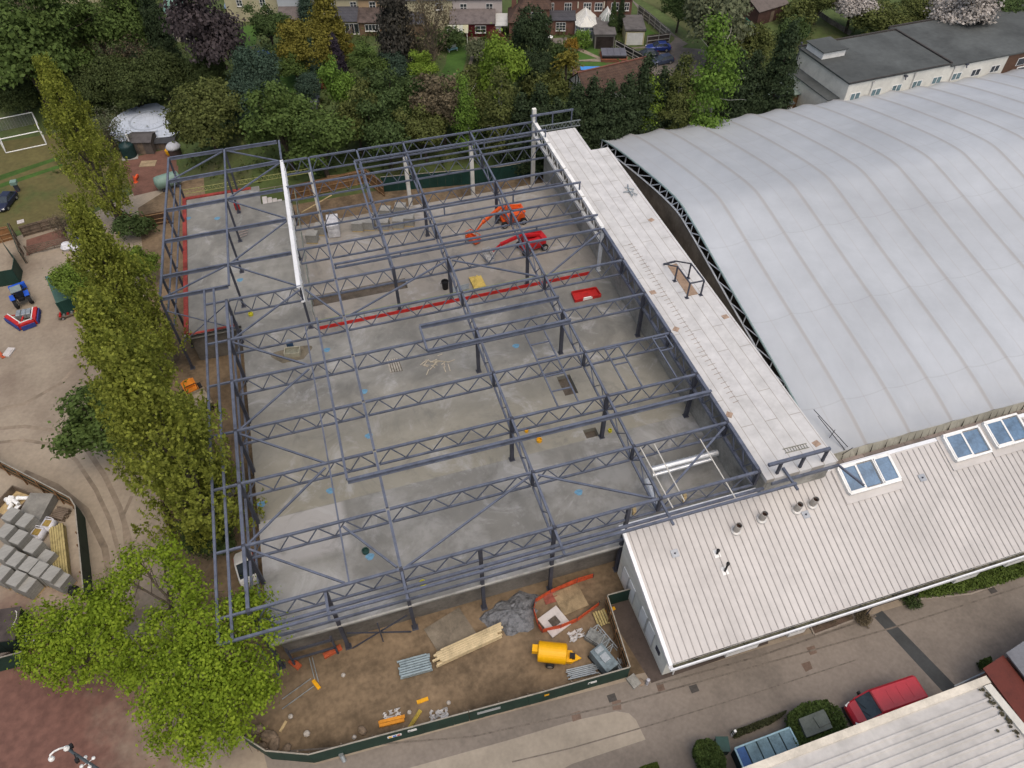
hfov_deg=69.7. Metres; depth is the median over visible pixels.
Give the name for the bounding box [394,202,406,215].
block pack
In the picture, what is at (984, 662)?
box hedge
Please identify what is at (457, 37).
garden shrub
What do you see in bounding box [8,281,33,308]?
tractor
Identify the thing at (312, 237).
block pack
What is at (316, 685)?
barrier foot
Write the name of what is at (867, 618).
garden shrub
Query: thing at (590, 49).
lawn
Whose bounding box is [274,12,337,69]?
broadleaf tree
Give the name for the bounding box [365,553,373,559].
spray mark
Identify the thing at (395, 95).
broadleaf tree
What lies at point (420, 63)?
broadleaf tree
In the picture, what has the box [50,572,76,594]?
block pack
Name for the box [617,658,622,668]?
tube bundle
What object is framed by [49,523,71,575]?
timber stack
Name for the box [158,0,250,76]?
broadleaf tree
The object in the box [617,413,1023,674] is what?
club building
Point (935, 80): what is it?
window
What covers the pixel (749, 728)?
hedge
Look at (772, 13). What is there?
door
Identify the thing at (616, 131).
conifer tree
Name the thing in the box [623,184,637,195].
tube heap
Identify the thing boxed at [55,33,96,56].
evergreen tree
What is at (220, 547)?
evergreen tree
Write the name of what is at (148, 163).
pale board
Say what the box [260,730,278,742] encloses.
rubble lump
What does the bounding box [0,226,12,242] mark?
timber hoarding
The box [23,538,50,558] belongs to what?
block pack
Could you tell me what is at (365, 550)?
pipe stub
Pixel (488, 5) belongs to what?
window
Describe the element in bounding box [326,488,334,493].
spray mark
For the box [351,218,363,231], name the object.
block pack
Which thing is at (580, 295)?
red skip tray
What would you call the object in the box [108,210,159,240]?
garden shrub
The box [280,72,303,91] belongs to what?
lawn
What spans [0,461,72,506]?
timber hoarding
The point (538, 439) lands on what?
pipe stub
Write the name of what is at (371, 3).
window
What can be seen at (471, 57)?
path
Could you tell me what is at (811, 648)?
paving patch
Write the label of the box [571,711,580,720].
paving patch
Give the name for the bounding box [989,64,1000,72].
window
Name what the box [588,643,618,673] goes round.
generator
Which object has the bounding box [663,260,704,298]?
stair head frame
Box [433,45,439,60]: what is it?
garden fence
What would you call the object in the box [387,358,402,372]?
floor grating
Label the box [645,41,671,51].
parked car
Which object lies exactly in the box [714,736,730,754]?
green box
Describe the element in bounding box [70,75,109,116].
evergreen tree
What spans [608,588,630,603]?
site hoarding
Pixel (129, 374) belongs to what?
poplar tree
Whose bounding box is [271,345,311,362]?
spill patch
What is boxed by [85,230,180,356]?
poplar tree
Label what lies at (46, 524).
bulk bag
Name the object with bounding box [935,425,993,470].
rooflight
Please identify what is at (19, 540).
block pack
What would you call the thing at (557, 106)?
conifer tree
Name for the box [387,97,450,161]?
broadleaf tree
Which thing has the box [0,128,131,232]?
pitch
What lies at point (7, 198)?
parked car
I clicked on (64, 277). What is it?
broadleaf tree
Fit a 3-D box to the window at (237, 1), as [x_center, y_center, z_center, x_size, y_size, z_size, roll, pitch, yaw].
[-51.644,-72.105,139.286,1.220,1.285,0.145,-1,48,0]
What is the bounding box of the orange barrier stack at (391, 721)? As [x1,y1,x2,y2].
[378,714,404,727]
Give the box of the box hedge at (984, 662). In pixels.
[976,656,992,669]
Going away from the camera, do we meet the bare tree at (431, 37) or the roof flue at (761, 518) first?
the roof flue at (761, 518)
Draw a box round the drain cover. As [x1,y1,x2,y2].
[639,679,644,685]
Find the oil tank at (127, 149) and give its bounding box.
[118,141,137,160]
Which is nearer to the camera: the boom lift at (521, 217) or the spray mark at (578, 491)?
the spray mark at (578, 491)
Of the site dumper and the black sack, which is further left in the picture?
the black sack
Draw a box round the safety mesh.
[533,573,599,632]
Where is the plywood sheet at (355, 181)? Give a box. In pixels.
[327,173,357,185]
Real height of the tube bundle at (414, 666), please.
0.450 m
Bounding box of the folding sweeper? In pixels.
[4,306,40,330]
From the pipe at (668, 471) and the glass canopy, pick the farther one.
the pipe at (668, 471)
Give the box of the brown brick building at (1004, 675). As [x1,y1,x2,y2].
[979,641,1023,722]
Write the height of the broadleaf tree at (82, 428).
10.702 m
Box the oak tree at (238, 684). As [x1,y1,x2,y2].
[4,529,293,767]
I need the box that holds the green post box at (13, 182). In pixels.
[9,179,19,191]
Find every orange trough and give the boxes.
[288,657,301,669]
[323,644,342,658]
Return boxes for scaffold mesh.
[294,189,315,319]
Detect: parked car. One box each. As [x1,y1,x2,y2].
[0,191,17,210]
[639,48,658,57]
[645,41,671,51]
[651,52,674,66]
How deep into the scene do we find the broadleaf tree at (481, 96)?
112.08 m
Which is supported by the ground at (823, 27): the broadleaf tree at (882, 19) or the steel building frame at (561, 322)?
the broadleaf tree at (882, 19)
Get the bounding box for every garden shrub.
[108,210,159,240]
[286,91,300,103]
[435,23,466,49]
[447,61,486,90]
[462,37,484,60]
[487,27,506,43]
[518,71,559,98]
[543,66,572,96]
[546,42,573,68]
[563,37,579,51]
[571,29,592,48]
[774,0,818,24]
[776,14,815,39]
[855,609,874,628]
[899,595,923,609]
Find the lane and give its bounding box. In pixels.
[633,1,687,48]
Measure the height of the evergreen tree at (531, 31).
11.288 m
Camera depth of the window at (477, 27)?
135.75 m
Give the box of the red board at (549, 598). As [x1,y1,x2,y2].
[542,591,556,604]
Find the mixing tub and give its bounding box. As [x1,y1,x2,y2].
[283,346,300,357]
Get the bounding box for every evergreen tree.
[0,0,27,12]
[0,76,41,114]
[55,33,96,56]
[59,61,95,102]
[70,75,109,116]
[79,52,131,102]
[105,56,156,108]
[108,65,149,108]
[129,46,188,103]
[159,75,246,153]
[171,513,238,560]
[178,466,216,506]
[179,56,230,86]
[221,77,266,124]
[225,40,282,94]
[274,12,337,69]
[294,71,322,98]
[377,46,410,83]
[465,108,501,141]
[509,2,553,52]
[518,46,553,82]
[900,0,935,20]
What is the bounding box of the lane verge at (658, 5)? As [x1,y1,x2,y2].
[643,0,700,37]
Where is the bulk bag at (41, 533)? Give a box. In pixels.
[30,525,48,541]
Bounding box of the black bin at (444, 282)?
[441,279,448,289]
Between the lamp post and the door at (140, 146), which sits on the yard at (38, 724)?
the lamp post
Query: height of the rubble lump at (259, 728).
0.468 m
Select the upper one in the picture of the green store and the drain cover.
the green store
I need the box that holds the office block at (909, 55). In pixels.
[791,3,1023,106]
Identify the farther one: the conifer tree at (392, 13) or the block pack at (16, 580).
the conifer tree at (392, 13)
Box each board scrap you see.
[726,411,732,417]
[812,440,820,446]
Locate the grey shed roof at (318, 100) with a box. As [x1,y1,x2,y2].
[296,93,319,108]
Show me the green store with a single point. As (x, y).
(5, 636)
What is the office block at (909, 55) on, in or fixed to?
on the ground at (823, 27)
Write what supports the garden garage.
on the ground at (823, 27)
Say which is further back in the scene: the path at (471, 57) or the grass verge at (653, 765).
the path at (471, 57)
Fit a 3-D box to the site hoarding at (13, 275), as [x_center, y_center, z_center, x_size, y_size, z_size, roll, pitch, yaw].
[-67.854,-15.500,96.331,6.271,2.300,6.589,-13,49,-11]
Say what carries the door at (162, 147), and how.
in the wooden hut at (160, 143)
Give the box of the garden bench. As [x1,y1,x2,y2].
[447,44,457,52]
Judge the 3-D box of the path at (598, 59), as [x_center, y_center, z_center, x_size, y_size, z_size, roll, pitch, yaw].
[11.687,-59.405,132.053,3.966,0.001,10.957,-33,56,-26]
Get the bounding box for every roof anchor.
[670,549,679,557]
[801,510,810,518]
[917,473,926,481]
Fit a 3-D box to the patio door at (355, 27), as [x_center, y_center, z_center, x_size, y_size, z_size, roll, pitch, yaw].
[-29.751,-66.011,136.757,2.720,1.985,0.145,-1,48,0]
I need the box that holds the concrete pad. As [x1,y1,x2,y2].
[424,607,475,650]
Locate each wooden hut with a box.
[126,131,156,153]
[154,136,176,149]
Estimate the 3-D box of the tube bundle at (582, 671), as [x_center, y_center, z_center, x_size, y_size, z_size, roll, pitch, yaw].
[5.911,24.165,61.802,2.745,0.190,0.850,-10,49,-8]
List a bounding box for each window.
[236,0,243,6]
[364,24,378,31]
[369,1,375,6]
[460,3,466,8]
[475,25,485,33]
[486,3,492,8]
[556,22,565,30]
[564,3,571,9]
[583,3,590,10]
[594,3,602,10]
[624,3,629,10]
[724,635,763,657]
[786,620,810,636]
[849,92,860,99]
[870,88,881,95]
[891,84,901,90]
[911,80,922,87]
[930,76,942,84]
[950,72,961,80]
[951,563,988,583]
[969,68,981,76]
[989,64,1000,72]
[1003,552,1023,566]
[1015,57,1023,65]
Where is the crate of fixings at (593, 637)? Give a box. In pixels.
[584,627,610,647]
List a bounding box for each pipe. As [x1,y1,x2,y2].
[640,447,672,507]
[654,444,684,500]
[700,439,735,497]
[712,549,720,557]
[721,562,729,575]
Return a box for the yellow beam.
[408,709,421,726]
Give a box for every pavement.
[611,599,661,682]
[652,641,767,682]
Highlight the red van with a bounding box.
[841,675,927,725]
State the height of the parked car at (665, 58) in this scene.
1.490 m
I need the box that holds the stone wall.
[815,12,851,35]
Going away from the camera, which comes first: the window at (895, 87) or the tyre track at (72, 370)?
the tyre track at (72, 370)
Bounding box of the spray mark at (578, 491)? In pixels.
[574,489,582,494]
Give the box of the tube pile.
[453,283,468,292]
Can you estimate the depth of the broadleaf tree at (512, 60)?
111.35 m
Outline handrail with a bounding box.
[954,672,984,686]
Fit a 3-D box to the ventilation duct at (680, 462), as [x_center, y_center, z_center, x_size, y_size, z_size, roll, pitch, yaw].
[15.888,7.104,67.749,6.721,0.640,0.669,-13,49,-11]
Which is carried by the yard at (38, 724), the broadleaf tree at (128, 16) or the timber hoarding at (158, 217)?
the timber hoarding at (158, 217)
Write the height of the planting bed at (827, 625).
0.001 m
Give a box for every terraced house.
[224,0,277,21]
[277,0,314,22]
[328,0,359,34]
[357,0,384,35]
[400,0,451,36]
[447,0,507,42]
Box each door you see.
[136,143,145,153]
[158,144,165,149]
[344,23,359,34]
[595,37,613,48]
[626,33,642,44]
[769,11,774,21]
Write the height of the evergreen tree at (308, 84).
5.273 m
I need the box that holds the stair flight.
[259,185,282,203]
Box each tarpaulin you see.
[479,591,538,635]
[580,66,598,69]
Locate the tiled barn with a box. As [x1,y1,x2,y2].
[569,56,652,95]
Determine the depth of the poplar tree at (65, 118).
93.06 m
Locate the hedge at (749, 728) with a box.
[731,710,786,737]
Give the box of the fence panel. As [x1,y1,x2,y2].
[282,657,318,708]
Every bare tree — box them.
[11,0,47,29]
[39,208,73,242]
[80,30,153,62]
[84,103,131,151]
[390,21,445,61]
[402,0,458,77]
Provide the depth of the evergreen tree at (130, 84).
118.83 m
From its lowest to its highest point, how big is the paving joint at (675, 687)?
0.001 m
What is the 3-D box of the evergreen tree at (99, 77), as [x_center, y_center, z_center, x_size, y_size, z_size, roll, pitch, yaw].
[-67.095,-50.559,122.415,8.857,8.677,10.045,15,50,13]
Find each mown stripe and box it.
[0,157,58,179]
[0,164,61,187]
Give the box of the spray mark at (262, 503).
[257,501,264,506]
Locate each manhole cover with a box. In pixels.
[607,693,616,702]
[689,684,698,692]
[988,587,997,593]
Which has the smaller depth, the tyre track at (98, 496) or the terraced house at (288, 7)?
the tyre track at (98, 496)
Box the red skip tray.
[571,287,600,302]
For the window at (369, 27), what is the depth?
136.15 m
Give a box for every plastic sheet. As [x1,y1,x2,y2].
[383,708,400,718]
[429,707,448,720]
[567,628,584,641]
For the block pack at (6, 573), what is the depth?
66.38 m
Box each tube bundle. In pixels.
[397,653,432,678]
[566,663,598,679]
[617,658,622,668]
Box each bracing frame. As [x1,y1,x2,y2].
[285,636,338,664]
[346,615,411,648]
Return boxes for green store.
[0,606,33,653]
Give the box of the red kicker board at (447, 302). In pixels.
[319,266,589,329]
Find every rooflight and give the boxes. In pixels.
[830,452,903,504]
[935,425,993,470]
[976,413,1023,456]
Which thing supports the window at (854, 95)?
in the office block at (909, 55)
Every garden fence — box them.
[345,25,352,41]
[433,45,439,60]
[615,40,641,58]
[637,5,669,33]
[646,33,670,44]
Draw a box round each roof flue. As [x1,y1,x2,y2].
[731,522,742,535]
[756,510,768,523]
[791,501,803,514]
[807,496,819,509]
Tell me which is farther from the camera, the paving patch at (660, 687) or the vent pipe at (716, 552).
the vent pipe at (716, 552)
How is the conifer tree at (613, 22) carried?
on the ground at (823, 27)
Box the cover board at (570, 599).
[553,583,588,615]
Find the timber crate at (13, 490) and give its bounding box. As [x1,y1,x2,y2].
[0,485,32,517]
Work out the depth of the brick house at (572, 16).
135.57 m
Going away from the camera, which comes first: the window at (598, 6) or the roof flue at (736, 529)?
the roof flue at (736, 529)
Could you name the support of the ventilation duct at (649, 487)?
attached to the steel building frame at (561, 322)
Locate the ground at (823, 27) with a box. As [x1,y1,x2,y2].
[0,0,1021,235]
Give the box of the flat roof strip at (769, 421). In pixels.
[543,128,864,492]
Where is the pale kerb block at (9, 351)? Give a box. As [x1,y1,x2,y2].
[2,347,15,356]
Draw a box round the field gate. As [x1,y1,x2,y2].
[23,235,71,255]
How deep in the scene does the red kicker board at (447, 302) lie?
85.79 m
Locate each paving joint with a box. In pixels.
[289,585,1023,751]
[512,659,855,761]
[656,615,876,685]
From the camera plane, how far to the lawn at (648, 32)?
137.82 m
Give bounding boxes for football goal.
[0,112,46,152]
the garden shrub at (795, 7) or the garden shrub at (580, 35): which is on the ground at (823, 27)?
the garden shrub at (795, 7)
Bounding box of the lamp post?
[48,743,98,767]
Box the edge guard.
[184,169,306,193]
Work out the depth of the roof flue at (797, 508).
64.19 m
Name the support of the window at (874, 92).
in the office block at (909, 55)
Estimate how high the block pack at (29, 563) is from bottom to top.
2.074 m
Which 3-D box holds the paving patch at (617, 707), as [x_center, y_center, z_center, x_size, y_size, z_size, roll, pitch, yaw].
[8.569,26.242,60.139,0.746,0.001,0.817,0,48,0]
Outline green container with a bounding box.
[45,276,77,314]
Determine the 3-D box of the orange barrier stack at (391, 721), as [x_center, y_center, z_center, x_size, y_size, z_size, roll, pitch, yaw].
[-9.668,27.143,59.200,2.133,0.210,0.520,-10,49,-9]
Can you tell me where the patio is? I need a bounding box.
[550,37,566,43]
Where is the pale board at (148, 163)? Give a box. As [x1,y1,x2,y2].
[139,160,156,166]
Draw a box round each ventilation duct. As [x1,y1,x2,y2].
[644,478,657,508]
[649,449,718,472]
[652,458,711,476]
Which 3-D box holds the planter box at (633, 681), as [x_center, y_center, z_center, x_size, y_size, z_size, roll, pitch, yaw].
[10.144,24.766,61.281,0.800,0.300,1.000,-27,53,-22]
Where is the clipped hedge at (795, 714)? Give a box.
[784,699,848,745]
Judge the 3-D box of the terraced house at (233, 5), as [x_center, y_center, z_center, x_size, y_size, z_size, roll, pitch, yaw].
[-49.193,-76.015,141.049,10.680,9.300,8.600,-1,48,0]
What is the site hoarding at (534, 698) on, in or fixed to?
on the yard at (38, 724)
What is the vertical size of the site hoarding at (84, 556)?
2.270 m
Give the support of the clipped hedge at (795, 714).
on the yard at (38, 724)
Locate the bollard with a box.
[339,753,345,762]
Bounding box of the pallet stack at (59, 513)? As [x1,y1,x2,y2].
[49,506,70,521]
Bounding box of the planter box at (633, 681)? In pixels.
[626,673,640,688]
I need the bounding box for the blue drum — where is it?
[286,339,293,346]
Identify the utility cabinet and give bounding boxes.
[798,709,832,737]
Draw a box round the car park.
[627,38,724,77]
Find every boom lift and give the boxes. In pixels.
[465,203,526,244]
[482,230,547,262]
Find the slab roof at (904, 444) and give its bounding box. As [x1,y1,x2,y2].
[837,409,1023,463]
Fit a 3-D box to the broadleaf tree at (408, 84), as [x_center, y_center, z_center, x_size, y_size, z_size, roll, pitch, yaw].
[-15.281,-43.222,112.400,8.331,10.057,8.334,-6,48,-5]
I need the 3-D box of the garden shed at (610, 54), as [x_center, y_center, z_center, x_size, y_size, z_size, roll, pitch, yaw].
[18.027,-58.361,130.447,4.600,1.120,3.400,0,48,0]
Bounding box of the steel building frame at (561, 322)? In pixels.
[159,108,798,669]
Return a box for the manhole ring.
[538,606,570,637]
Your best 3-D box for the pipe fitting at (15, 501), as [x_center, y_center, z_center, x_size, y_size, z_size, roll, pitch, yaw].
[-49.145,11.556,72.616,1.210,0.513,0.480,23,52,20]
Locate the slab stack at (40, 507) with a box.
[21,493,57,522]
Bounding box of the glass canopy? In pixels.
[731,727,798,767]
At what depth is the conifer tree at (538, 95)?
105.35 m
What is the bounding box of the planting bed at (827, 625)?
[812,615,852,632]
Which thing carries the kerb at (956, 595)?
on the driveway
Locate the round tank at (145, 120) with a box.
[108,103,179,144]
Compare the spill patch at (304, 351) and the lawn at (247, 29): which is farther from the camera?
the lawn at (247, 29)
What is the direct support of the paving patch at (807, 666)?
on the driveway
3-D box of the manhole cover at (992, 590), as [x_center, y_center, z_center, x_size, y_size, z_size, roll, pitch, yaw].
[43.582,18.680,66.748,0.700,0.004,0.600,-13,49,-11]
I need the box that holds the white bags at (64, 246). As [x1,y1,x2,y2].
[60,241,79,251]
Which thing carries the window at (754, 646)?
in the club building at (835, 556)
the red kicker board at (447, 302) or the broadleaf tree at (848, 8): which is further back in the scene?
the broadleaf tree at (848, 8)
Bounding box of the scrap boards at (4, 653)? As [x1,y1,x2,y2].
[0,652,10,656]
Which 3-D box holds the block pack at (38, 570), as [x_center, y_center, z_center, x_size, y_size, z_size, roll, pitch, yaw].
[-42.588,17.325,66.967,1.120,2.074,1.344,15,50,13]
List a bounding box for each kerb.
[810,614,855,635]
[919,575,1021,599]
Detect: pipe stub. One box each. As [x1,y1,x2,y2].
[362,547,368,554]
[536,437,541,442]
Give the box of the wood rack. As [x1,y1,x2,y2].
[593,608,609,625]
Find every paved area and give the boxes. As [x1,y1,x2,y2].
[26,229,66,255]
[124,150,177,195]
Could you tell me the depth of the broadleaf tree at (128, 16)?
122.29 m
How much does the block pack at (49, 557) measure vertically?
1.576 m
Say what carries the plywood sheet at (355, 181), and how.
on the site soil
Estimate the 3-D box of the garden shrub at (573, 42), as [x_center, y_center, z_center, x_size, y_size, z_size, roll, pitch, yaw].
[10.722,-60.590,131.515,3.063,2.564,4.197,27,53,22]
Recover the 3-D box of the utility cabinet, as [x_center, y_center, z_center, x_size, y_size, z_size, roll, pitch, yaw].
[23.738,27.080,58.163,2.425,1.780,1.460,-13,49,-11]
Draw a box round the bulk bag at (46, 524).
[39,517,57,532]
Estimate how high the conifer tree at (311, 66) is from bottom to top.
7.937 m
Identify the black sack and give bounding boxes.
[68,585,79,595]
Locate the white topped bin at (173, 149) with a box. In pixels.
[165,142,181,156]
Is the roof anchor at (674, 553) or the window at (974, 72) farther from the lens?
the window at (974, 72)
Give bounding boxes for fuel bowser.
[532,640,580,668]
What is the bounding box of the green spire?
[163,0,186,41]
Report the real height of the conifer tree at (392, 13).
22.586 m
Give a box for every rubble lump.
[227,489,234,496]
[251,724,263,734]
[257,742,266,751]
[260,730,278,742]
[266,737,279,750]
[281,743,290,751]
[358,725,366,734]
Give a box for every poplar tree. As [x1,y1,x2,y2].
[31,49,135,219]
[57,191,192,370]
[72,282,223,475]
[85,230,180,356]
[87,325,267,555]
[146,391,236,505]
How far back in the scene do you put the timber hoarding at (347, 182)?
108.27 m
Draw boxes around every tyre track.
[0,356,86,409]
[0,425,140,591]
[0,438,125,598]
[23,470,114,591]
[121,496,139,600]
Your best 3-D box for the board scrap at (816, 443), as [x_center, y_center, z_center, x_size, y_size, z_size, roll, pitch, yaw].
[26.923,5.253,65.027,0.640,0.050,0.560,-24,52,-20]
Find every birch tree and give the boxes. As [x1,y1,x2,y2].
[20,0,101,77]
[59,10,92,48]
[450,70,483,153]
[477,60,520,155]
[637,72,665,132]
[655,52,699,129]
[682,7,747,128]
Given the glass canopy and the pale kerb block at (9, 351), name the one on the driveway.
the glass canopy
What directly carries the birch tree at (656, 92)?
on the ground at (823, 27)
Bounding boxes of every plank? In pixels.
[279,720,287,731]
[301,195,331,212]
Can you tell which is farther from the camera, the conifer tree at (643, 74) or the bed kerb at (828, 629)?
the conifer tree at (643, 74)
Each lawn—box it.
[236,25,257,50]
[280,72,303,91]
[439,45,466,78]
[570,43,597,59]
[580,62,605,65]
[645,28,655,34]
[823,34,841,38]
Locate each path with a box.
[469,37,476,63]
[559,41,600,61]
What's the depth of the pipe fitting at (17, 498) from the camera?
72.80 m
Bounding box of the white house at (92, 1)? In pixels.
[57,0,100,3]
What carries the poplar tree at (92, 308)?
on the site soil
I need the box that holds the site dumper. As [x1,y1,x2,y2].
[180,378,213,412]
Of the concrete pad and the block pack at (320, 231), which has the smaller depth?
the concrete pad
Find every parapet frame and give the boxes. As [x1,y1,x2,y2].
[530,108,580,135]
[767,446,830,474]
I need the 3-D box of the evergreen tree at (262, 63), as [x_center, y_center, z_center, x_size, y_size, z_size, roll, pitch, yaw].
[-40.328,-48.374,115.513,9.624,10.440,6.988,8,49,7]
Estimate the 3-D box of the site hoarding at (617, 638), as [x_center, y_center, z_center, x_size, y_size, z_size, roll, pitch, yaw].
[8.917,21.518,62.944,0.274,2.170,6.380,-9,49,-8]
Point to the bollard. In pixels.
(342, 757)
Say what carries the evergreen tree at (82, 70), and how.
on the ground at (823, 27)
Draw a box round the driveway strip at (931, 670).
[873,611,955,691]
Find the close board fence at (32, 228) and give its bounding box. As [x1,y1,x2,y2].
[18,216,59,237]
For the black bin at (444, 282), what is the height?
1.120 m
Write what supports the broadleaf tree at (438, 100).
on the ground at (823, 27)
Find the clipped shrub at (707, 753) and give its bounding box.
[692,738,726,767]
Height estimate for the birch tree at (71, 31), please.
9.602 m
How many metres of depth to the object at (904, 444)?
74.93 m
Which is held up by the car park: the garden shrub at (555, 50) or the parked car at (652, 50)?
the parked car at (652, 50)
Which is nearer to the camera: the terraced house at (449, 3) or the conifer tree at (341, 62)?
the conifer tree at (341, 62)
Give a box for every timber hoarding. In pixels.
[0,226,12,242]
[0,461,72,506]
[114,206,171,225]
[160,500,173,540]
[289,169,384,198]
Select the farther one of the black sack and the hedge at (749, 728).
the black sack
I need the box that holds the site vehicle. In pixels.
[233,551,259,586]
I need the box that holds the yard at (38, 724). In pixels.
[0,158,1020,767]
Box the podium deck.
[182,182,737,653]
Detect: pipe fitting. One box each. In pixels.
[7,496,14,504]
[12,498,19,504]
[15,496,27,500]
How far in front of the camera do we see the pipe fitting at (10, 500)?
72.52 m
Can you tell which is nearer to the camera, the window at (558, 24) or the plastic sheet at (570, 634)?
the plastic sheet at (570, 634)
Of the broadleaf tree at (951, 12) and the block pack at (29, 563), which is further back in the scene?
the broadleaf tree at (951, 12)
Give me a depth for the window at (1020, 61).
124.93 m
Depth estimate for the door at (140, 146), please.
115.75 m
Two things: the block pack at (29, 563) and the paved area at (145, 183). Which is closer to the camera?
the block pack at (29, 563)
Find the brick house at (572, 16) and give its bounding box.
[508,0,632,40]
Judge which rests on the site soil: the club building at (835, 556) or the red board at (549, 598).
the red board at (549, 598)
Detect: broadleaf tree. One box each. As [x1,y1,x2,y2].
[0,0,88,114]
[41,374,137,460]
[42,252,89,300]
[60,0,123,57]
[98,0,157,60]
[121,243,160,283]
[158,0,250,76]
[236,74,320,169]
[237,2,291,44]
[276,44,313,81]
[282,98,364,176]
[316,54,356,104]
[329,74,378,155]
[346,40,390,81]
[352,92,413,168]
[356,66,412,116]
[387,70,432,118]
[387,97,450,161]
[406,48,439,79]
[408,71,476,144]
[448,74,496,117]
[474,28,532,104]
[550,50,583,91]
[659,0,693,32]
[682,0,753,66]
[726,20,776,64]
[799,0,836,24]
[832,0,883,33]
[846,1,916,33]
[923,0,1004,25]
[992,0,1023,13]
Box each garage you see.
[593,17,616,48]
[621,15,645,44]
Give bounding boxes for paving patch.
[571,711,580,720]
[612,700,620,709]
[656,683,664,691]
[801,661,812,671]
[807,646,816,654]
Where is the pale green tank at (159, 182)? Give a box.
[153,171,180,191]
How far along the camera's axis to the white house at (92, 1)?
147.76 m
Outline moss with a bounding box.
[979,687,1019,737]
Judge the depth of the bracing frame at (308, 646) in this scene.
61.05 m
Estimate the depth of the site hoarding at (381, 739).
57.18 m
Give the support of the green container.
on the yard at (38, 724)
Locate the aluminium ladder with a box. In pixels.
[784,443,808,452]
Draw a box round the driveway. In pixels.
[264,574,1023,767]
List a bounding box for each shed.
[600,48,627,61]
[742,0,787,23]
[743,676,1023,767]
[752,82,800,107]
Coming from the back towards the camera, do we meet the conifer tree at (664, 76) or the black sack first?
the conifer tree at (664, 76)
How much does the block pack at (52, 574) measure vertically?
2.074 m
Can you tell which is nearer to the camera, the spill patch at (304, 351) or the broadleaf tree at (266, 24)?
the spill patch at (304, 351)
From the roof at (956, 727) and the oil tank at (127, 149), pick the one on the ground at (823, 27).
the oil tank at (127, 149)
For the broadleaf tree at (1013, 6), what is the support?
on the ground at (823, 27)
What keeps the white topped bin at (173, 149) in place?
on the paved area at (145, 183)
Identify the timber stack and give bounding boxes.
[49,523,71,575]
[432,622,502,667]
[469,275,485,288]
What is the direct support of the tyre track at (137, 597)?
on the yard at (38, 724)
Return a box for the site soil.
[138,175,644,753]
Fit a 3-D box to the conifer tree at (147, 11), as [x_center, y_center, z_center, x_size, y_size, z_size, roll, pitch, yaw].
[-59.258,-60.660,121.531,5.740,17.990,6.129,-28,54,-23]
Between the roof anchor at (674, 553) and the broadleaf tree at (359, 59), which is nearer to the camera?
the roof anchor at (674, 553)
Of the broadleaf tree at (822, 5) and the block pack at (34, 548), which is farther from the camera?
the broadleaf tree at (822, 5)
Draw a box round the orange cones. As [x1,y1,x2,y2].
[133,174,138,182]
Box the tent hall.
[598,69,1023,459]
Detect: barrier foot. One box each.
[311,679,320,689]
[416,696,428,703]
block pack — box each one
[0,523,17,548]
[0,544,16,567]
[0,565,14,589]
[1,507,23,529]
[5,551,27,570]
[6,570,28,594]
[9,529,32,553]
[15,513,41,533]
[17,577,44,599]
[18,556,39,577]
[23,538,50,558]
[28,561,49,587]
[37,549,58,565]
[41,565,63,588]
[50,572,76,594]
[305,230,319,243]
[314,222,326,235]
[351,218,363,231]
[362,217,375,230]
[378,218,389,230]
[379,205,391,218]
[392,216,404,229]
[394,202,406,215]
[403,213,414,226]
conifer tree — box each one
[134,0,184,65]
[295,0,321,25]
[304,38,324,77]
[307,0,352,65]
[328,32,348,72]
[372,0,418,81]
[497,87,539,174]
[518,80,557,178]
[539,96,574,170]
[558,78,593,149]
[576,71,613,152]
[591,76,627,161]
[607,0,617,37]
[608,69,643,158]
[616,0,625,31]
[625,49,664,134]
[643,64,673,131]
[659,55,695,127]
[708,46,755,118]
[730,49,767,117]
[752,18,803,113]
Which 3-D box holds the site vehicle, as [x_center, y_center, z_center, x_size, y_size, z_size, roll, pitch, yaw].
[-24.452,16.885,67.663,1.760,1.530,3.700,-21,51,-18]
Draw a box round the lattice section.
[588,624,617,651]
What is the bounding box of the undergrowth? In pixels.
[0,0,1021,180]
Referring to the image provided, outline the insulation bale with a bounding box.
[326,214,340,237]
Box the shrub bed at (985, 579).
[917,561,1023,598]
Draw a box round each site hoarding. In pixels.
[0,242,22,286]
[0,651,24,671]
[7,223,27,263]
[68,498,92,598]
[244,710,468,762]
[381,162,529,191]
[468,665,629,720]
[604,595,630,676]
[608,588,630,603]
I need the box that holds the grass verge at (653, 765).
[640,762,659,767]
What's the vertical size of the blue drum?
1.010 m
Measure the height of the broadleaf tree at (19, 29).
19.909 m
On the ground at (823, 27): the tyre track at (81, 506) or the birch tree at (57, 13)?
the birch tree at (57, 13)
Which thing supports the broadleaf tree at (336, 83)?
on the ground at (823, 27)
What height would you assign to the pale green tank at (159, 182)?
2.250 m
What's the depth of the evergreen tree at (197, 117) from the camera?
106.26 m
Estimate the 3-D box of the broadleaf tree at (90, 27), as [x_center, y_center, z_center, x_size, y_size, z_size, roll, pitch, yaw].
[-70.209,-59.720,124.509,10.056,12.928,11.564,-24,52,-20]
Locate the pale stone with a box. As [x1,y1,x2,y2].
[303,730,309,736]

